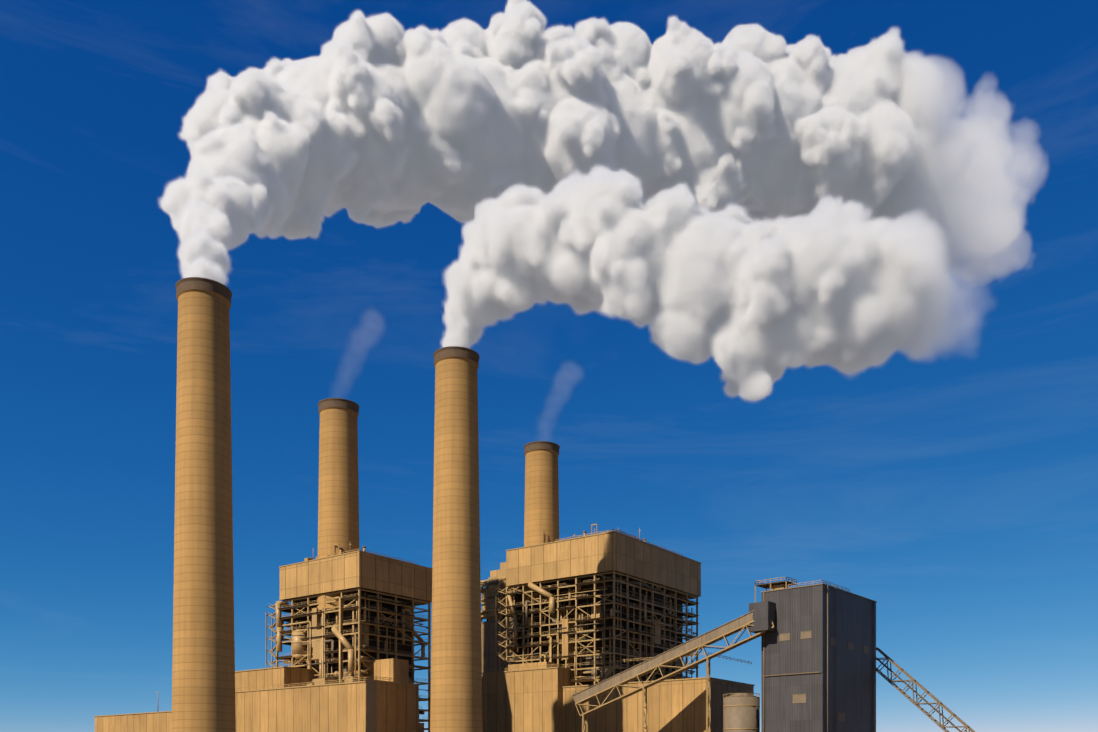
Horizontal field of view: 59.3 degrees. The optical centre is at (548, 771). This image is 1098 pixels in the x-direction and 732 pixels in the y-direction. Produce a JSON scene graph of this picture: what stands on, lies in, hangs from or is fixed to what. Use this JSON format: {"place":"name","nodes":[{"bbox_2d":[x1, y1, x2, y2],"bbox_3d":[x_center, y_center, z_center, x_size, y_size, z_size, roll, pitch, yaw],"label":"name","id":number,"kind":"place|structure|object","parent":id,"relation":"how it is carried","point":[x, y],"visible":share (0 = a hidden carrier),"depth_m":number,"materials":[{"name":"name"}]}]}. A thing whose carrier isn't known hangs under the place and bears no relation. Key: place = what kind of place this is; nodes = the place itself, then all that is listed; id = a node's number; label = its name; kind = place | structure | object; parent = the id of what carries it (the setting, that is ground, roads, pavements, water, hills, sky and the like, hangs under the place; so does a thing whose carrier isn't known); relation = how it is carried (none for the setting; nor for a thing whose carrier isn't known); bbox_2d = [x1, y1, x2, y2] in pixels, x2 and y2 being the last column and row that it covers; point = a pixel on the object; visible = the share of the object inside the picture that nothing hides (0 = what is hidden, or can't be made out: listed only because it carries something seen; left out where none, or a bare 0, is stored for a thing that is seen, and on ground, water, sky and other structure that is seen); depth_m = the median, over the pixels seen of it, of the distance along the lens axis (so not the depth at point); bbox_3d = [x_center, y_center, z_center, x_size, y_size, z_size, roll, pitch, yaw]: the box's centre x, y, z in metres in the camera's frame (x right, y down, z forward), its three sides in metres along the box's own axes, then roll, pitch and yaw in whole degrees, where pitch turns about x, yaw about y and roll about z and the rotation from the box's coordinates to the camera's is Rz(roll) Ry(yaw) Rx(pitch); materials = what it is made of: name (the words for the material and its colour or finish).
{"place":"outdoors","nodes":[
{"label":"outdoors","id":0,"kind":"place"},
{"bbox_2d":[0,0,1097,731],"label":"sky","id":1,"kind":"structure","parent":0,"point":[806,291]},
{"label":"ground","id":2,"kind":"structure","parent":0,"visible":0},
{"bbox_2d":[171,277,235,731],"bbox_3d":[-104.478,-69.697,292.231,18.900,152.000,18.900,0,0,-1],"label":"chimney","id":3,"kind":"object","parent":2,"relation":"on","point":[203,678],"visible":1,"depth_m":285.21,"materials":[{"name":"concrete"}]},
{"bbox_2d":[94,658,419,731],"bbox_3d":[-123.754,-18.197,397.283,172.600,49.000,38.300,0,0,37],"label":"blocks","id":4,"kind":"structure","parent":2,"relation":"on","point":[295,699],"depth_m":363.86,"materials":[{"name":"beige metal"}]},
{"bbox_2d":[266,587,430,731],"bbox_3d":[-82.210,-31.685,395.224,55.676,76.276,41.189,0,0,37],"label":"steel framework","id":5,"kind":"object","parent":2,"relation":"on","point":[337,643],"visible":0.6,"depth_m":380.15,"materials":[{"name":"beige metal"}]},
{"bbox_2d":[317,398,358,608],"bbox_3d":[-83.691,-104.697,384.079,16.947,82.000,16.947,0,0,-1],"label":"chimney","id":6,"kind":"object","parent":5,"relation":"on","point":[338,508],"visible":0.83,"depth_m":377.31,"materials":[{"name":"concrete"}]},
{"bbox_2d":[279,544,431,604],"bbox_3d":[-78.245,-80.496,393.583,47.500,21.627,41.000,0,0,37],"label":"penthouse","id":7,"kind":"object","parent":5,"relation":"on","point":[345,571],"visible":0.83,"depth_m":377.10,"materials":[{"name":"beige metal"}]},
{"bbox_2d":[430,346,482,731],"bbox_3d":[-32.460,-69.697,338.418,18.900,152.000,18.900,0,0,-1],"label":"chimney","id":8,"kind":"object","parent":2,"relation":"on","point":[456,681],"visible":1,"depth_m":331.29,"materials":[{"name":"concrete"}]},
{"bbox_2d":[481,618,519,723],"bbox_3d":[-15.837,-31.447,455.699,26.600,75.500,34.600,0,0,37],"label":"block","id":9,"kind":"structure","parent":2,"relation":"on","point":[488,643],"depth_m":441.98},
{"bbox_2d":[480,562,520,621],"bbox_3d":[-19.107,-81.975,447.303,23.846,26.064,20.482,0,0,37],"label":"frame","id":10,"kind":"object","parent":9,"relation":"on","point":[496,579],"visible":0.42,"depth_m":440.98,"materials":[{"name":"beige metal"}]},
{"bbox_2d":[495,571,699,685],"bbox_3d":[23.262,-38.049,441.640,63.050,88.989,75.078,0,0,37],"label":"steel framework","id":11,"kind":"object","parent":2,"relation":"on","point":[598,619],"visible":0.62,"depth_m":414.83,"materials":[{"name":"beige metal"}]},
{"bbox_2d":[524,441,559,600],"bbox_3d":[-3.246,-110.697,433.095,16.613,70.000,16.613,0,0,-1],"label":"chimney","id":12,"kind":"object","parent":11,"relation":"on","point":[541,489],"visible":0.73,"depth_m":426.43,"materials":[{"name":"concrete"}]},
{"bbox_2d":[506,524,700,597],"bbox_3d":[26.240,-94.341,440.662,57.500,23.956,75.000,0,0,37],"label":"penthouse","id":13,"kind":"object","parent":11,"relation":"on","point":[606,552],"visible":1,"depth_m":413.21,"materials":[{"name":"beige metal"}]},
{"bbox_2d":[482,653,754,731],"bbox_3d":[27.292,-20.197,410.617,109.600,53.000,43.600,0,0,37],"label":"blocks","id":14,"kind":"structure","parent":2,"relation":"on","point":[532,697],"depth_m":397.00,"materials":[{"name":"beige metal"}]},
{"bbox_2d":[572,601,775,731],"bbox_3d":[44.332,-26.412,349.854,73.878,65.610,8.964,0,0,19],"label":"conveyor","id":15,"kind":"object","parent":2,"relation":"on","point":[759,619],"visible":1,"depth_m":347.36,"materials":[{"name":"metal"}]},
{"bbox_2d":[723,693,759,731],"bbox_3d":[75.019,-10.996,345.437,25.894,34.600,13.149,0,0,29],"label":"tank group","id":16,"kind":"object","parent":2,"relation":"on","point":[741,712],"visible":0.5,"depth_m":343.13,"materials":[{"name":"metal"}]},
{"bbox_2d":[755,577,876,731],"bbox_3d":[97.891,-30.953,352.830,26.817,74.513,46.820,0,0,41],"label":"transfer tower","id":17,"kind":"structure","parent":2,"relation":"on","point":[818,660],"depth_m":336.75,"materials":[{"name":"metal"}]},
{"bbox_2d":[876,647,974,731],"bbox_3d":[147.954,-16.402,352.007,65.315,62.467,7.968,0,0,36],"label":"conveyor","id":18,"kind":"object","parent":2,"relation":"on","point":[912,680],"visible":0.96,"depth_m":358.77,"materials":[{"name":"metal"}]}
]}

